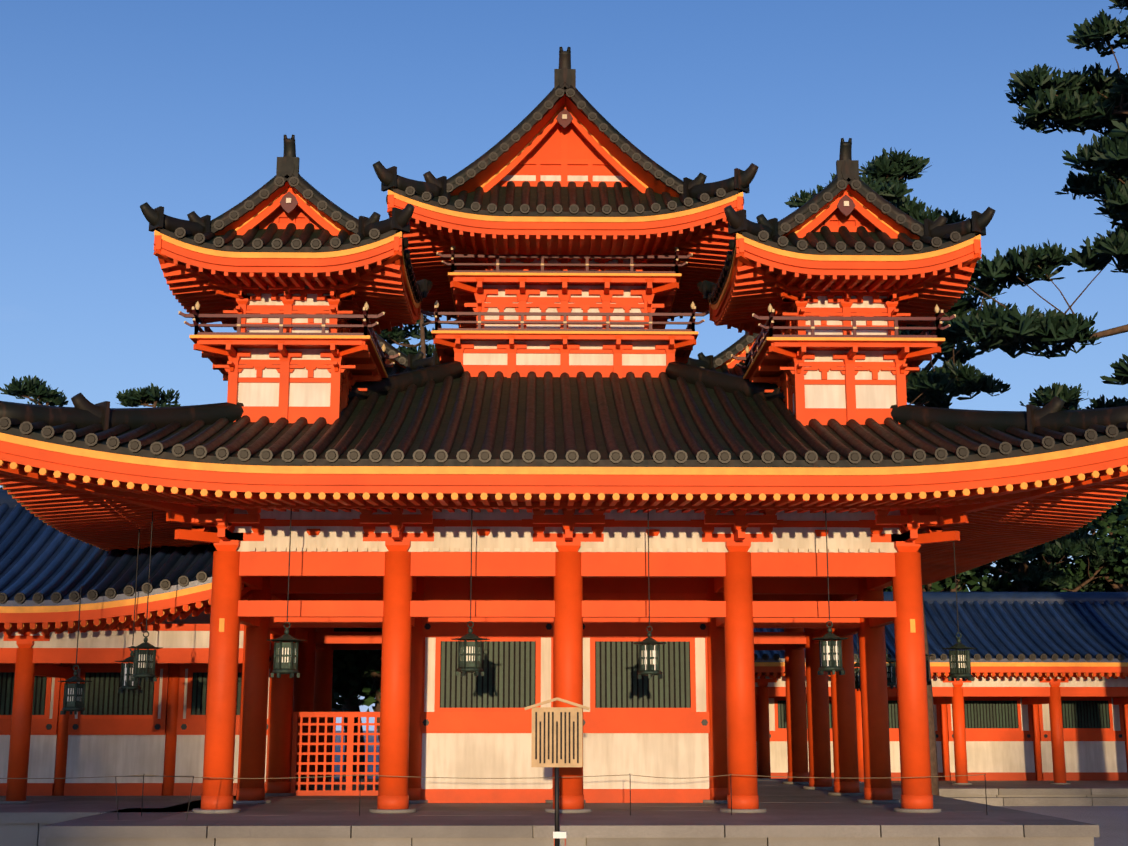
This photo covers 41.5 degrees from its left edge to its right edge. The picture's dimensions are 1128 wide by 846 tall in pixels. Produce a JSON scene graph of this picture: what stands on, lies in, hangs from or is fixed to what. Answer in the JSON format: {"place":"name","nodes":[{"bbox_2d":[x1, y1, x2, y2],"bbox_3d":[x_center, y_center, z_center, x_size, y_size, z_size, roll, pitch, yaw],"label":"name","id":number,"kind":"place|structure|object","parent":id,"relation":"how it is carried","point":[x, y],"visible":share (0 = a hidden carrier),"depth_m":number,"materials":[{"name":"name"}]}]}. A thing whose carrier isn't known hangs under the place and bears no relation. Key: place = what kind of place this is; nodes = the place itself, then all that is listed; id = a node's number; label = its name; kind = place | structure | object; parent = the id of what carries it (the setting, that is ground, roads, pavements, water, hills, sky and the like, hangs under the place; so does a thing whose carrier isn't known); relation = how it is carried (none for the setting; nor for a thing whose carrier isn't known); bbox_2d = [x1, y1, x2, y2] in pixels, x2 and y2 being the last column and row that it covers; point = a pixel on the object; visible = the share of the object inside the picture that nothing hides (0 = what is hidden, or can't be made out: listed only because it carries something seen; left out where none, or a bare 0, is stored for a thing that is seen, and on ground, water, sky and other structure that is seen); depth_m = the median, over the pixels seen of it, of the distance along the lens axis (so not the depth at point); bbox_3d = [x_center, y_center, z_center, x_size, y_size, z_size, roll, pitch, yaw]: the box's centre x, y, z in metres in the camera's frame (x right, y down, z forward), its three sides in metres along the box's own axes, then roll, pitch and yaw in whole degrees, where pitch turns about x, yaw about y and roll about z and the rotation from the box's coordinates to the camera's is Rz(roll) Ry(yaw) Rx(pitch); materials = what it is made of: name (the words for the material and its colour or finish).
{"place":"outdoors","nodes":[
{"label":"outdoors","id":0,"kind":"place"},
{"bbox_2d":[0,0,1127,730],"label":"sky","id":1,"kind":"structure","parent":0,"point":[109,109],"materials":[{"name":"blue"}]},
{"bbox_2d":[420,593,709,802],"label":"ground storey walls","id":2,"kind":"structure","parent":0,"point":[473,726],"depth_m":25.82,"materials":[{"name":"white paint"}]},
{"bbox_2d":[334,731,1127,845],"bbox_3d":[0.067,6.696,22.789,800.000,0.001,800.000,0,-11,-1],"label":"ground","id":3,"kind":"structure","parent":0,"point":[1111,822],"depth_m":34.58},
{"bbox_2d":[0,375,67,488],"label":"pine","id":4,"kind":"object","parent":3,"relation":"on","point":[37,390],"visible":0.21,"depth_m":58.70,"materials":[{"name":"green plant"}]},
{"bbox_2d":[116,382,180,407],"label":"pine","id":5,"kind":"object","parent":3,"relation":"on","point":[143,396],"visible":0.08,"depth_m":58.73,"materials":[{"name":"green plant"}]},
{"bbox_2d":[0,489,314,845],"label":"corridor","id":6,"kind":"object","parent":3,"relation":"on","point":[47,572],"visible":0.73,"depth_m":26.76,"materials":[{"name":"tile"}]},
{"bbox_2d":[58,586,91,714],"bbox_3d":[-7.685,3.579,23.496,0.558,2.010,0.496,0,-11,-1],"label":"lantern","id":7,"kind":"object","parent":6,"relation":"hanging from","point":[74,698],"visible":1,"depth_m":23.26,"materials":[{"name":"grey metal"}]},
{"bbox_2d":[330,651,374,778],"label":"tree","id":8,"kind":"object","parent":3,"relation":"on","point":[358,662],"depth_m":41.12,"materials":[{"name":"green plant"}]},
{"bbox_2d":[342,688,364,778],"bbox_3d":[-5.772,5.951,40.975,5.962,8.788,6.593,0,-11,-1],"label":"tree","id":9,"kind":"object","parent":3,"relation":"on","point":[355,709],"depth_m":39.52,"materials":[{"name":"green plant"}]},
{"bbox_2d":[332,628,381,711],"bbox_3d":[-6.266,6.525,37.856,5.515,6.482,5.389,0,-11,-1],"label":"tree","id":10,"kind":"object","parent":3,"relation":"on","point":[343,680],"visible":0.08,"depth_m":37.23,"materials":[{"name":"green plant"}]},
{"bbox_2d":[333,628,381,741],"bbox_3d":[-4.024,6.026,37.695,4.934,7.384,4.391,0,-11,-1],"label":"tree","id":11,"kind":"object","parent":3,"relation":"on","point":[373,666],"visible":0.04,"depth_m":37.22,"materials":[{"name":"green plant"}]},
{"bbox_2d":[375,311,457,357],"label":"pine","id":12,"kind":"object","parent":3,"relation":"on","point":[396,335],"visible":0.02,"depth_m":52.26,"materials":[{"name":"green plant"}]},
{"bbox_2d":[524,697,589,845],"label":"notice board","id":13,"kind":"object","parent":3,"relation":"on","point":[556,737],"visible":1,"depth_m":19.28,"materials":[{"name":"beige wood"}]},
{"bbox_2d":[40,778,1099,845],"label":"stone platform","id":14,"kind":"structure","parent":3,"relation":"on","point":[796,815],"depth_m":19.95,"materials":[{"name":"stone"}]},
{"bbox_2d":[290,712,379,795],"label":"lattice gate","id":15,"kind":"structure","parent":14,"relation":"on","point":[350,753],"depth_m":28.28,"materials":[{"name":"wood"}]},
{"bbox_2d":[0,773,987,819],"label":"rope barrier","id":16,"kind":"object","parent":14,"relation":"on","point":[193,777],"visible":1,"depth_m":22.06,"materials":[{"name":"grey metal"}]},
{"bbox_2d":[193,551,940,813],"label":"ground storey columns","id":17,"kind":"structure","parent":14,"relation":"on","point":[746,592],"depth_m":23.61,"materials":[{"name":"wood"}]},
{"bbox_2d":[0,361,1127,584],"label":"roof","id":18,"kind":"structure","parent":17,"relation":"on","point":[674,437],"depth_m":22.08,"materials":[{"name":"tile"}]},
{"bbox_2d":[115,529,142,692],"bbox_3d":[-7.101,3.043,24.634,0.490,2.810,0.558,0,-11,-1],"label":"lantern","id":19,"kind":"object","parent":18,"relation":"hanging from","point":[126,684],"visible":0.77,"depth_m":24.31,"materials":[{"name":"grey metal"}]},
{"bbox_2d":[127,512,162,681],"bbox_3d":[-6.478,2.675,23.188,0.558,2.660,0.483,0,-11,-1],"label":"lantern","id":20,"kind":"object","parent":18,"relation":"hanging from","point":[144,664],"visible":1,"depth_m":22.91,"materials":[{"name":"grey metal"}]},
{"bbox_2d":[140,135,432,423],"bbox_3d":[-4.545,-1.964,25.276,4.320,5.160,4.320,0,-11,-1],"label":"turret","id":21,"kind":"object","parent":18,"relation":"attached to","point":[298,283],"visible":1,"depth_m":24.15,"materials":[{"name":"paint"}]},
{"bbox_2d":[267,509,305,677],"bbox_3d":[-4.147,2.449,22.404,0.588,2.726,0.562,0,-11,-1],"label":"lantern","id":22,"kind":"object","parent":18,"relation":"hanging from","point":[285,660],"visible":1,"depth_m":22.10,"materials":[{"name":"grey metal"}]},
{"bbox_2d":[375,333,439,374],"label":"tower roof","id":23,"kind":"structure","parent":18,"relation":"attached to","point":[405,363],"depth_m":33.12,"materials":[{"name":"tile"}]},
{"bbox_2d":[451,509,489,675],"bbox_3d":[-1.403,2.446,22.449,0.589,2.702,0.537,0,-11,-1],"label":"lantern","id":24,"kind":"object","parent":18,"relation":"hanging from","point":[469,653],"visible":1,"depth_m":22.15,"materials":[{"name":"grey metal"}]},
{"bbox_2d":[373,47,758,377],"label":"central tower","id":25,"kind":"structure","parent":18,"relation":"on","point":[562,226],"depth_m":28.07,"materials":[{"name":"paint"}]},
{"bbox_2d":[633,499,665,678],"bbox_3d":[1.283,2.473,22.487,0.523,2.740,0.566,0,-11,-1],"label":"lantern","id":26,"kind":"object","parent":18,"relation":"hanging from","point":[649,658],"visible":0.98,"depth_m":22.18,"materials":[{"name":"grey metal"}]},
{"bbox_2d":[686,331,768,376],"bbox_3d":[4.508,-0.117,34.437,4.320,5.160,4.320,0,-11,-1],"label":"turret","id":27,"kind":"object","parent":18,"relation":"on","point":[723,361],"visible":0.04,"depth_m":33.33,"materials":[{"name":"tile"}]},
{"bbox_2d":[812,510,847,674],"bbox_3d":[4.000,2.453,22.535,0.509,2.683,0.584,0,-11,-1],"label":"lantern","id":28,"kind":"object","parent":18,"relation":"hanging from","point":[830,654],"visible":1,"depth_m":22.23,"materials":[{"name":"grey metal"}]},
{"bbox_2d":[697,138,995,425],"bbox_3d":[4.654,-1.935,25.419,4.320,5.160,4.320,0,-11,-1],"label":"turret","id":29,"kind":"object","parent":18,"relation":"attached to","point":[839,281],"visible":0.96,"depth_m":24.30,"materials":[{"name":"paint"}]},
{"bbox_2d":[854,600,860,690],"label":"lantern","id":30,"kind":"object","parent":18,"relation":"hanging from","point":[857,675],"visible":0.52,"depth_m":32.79,"materials":[{"name":"grey metal"}]},
{"bbox_2d":[883,591,896,688],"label":"lantern","id":31,"kind":"object","parent":18,"relation":"hanging from","point":[891,677],"visible":0.46,"depth_m":30.14,"materials":[{"name":"grey metal"}]},
{"bbox_2d":[925,654,933,684],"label":"lantern","id":32,"kind":"object","parent":18,"relation":"hanging from","point":[929,682],"visible":0.15,"depth_m":27.50,"materials":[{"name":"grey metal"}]},
{"bbox_2d":[942,542,975,680],"bbox_3d":[6.642,2.969,25.177,0.588,2.750,0.509,0,-11,-1],"label":"lantern","id":33,"kind":"object","parent":18,"relation":"hanging from","point":[959,662],"visible":1,"depth_m":24.88,"materials":[{"name":"grey metal"}]},
{"bbox_2d":[166,504,968,552],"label":"ground storey brackets","id":34,"kind":"object","parent":17,"relation":"on","point":[498,530],"visible":0.35,"depth_m":23.69,"materials":[{"name":"wood"}]},
{"bbox_2d":[784,147,1016,795],"bbox_3d":[8.236,1.003,38.265,6.235,17.286,8.494,0,-11,-1],"label":"leaning pine","id":35,"kind":"object","parent":3,"relation":"on","point":[952,377],"visible":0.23,"depth_m":37.36,"materials":[{"name":"green plant"}]},
{"bbox_2d":[883,570,980,591],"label":"pine","id":36,"kind":"object","parent":3,"relation":"on","point":[969,578],"depth_m":50.15,"materials":[{"name":"green plant"}]},
{"bbox_2d":[754,592,1127,805],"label":"corridor","id":37,"kind":"object","parent":3,"relation":"on","point":[1034,712],"visible":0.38,"depth_m":42.64,"materials":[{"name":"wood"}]},
{"bbox_2d":[884,558,1019,591],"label":"tree","id":38,"kind":"object","parent":3,"relation":"on","point":[935,587],"depth_m":49.18,"materials":[{"name":"green plant"}]},
{"bbox_2d":[938,530,1127,591],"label":"tree","id":39,"kind":"object","parent":3,"relation":"on","point":[1045,572],"visible":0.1,"depth_m":48.86,"materials":[{"name":"green plant"}]},
{"bbox_2d":[942,383,1127,591],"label":"tree","id":40,"kind":"object","parent":3,"relation":"on","point":[1074,408],"depth_m":56.64,"materials":[{"name":"green plant"}]},
{"bbox_2d":[956,0,1127,409],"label":"pine","id":41,"kind":"object","parent":3,"relation":"on","point":[1098,102],"visible":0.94,"depth_m":31.52,"materials":[{"name":"green plant"}]},
{"bbox_2d":[964,389,1127,591],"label":"tree","id":42,"kind":"object","parent":3,"relation":"on","point":[1013,583],"visible":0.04,"depth_m":53.71,"materials":[{"name":"green plant"}]},
{"bbox_2d":[979,496,1127,591],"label":"tree","id":43,"kind":"object","parent":3,"relation":"on","point":[1107,526],"visible":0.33,"depth_m":49.96,"materials":[{"name":"green plant"}]},
{"bbox_2d":[1046,507,1127,591],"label":"tree","id":44,"kind":"object","parent":3,"relation":"on","point":[1112,553],"visible":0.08,"depth_m":50.33,"materials":[{"name":"green plant"}]},
{"bbox_2d":[1085,568,1115,591],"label":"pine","id":45,"kind":"object","parent":3,"relation":"on","point":[1112,589],"depth_m":51.11,"materials":[{"name":"green plant"}]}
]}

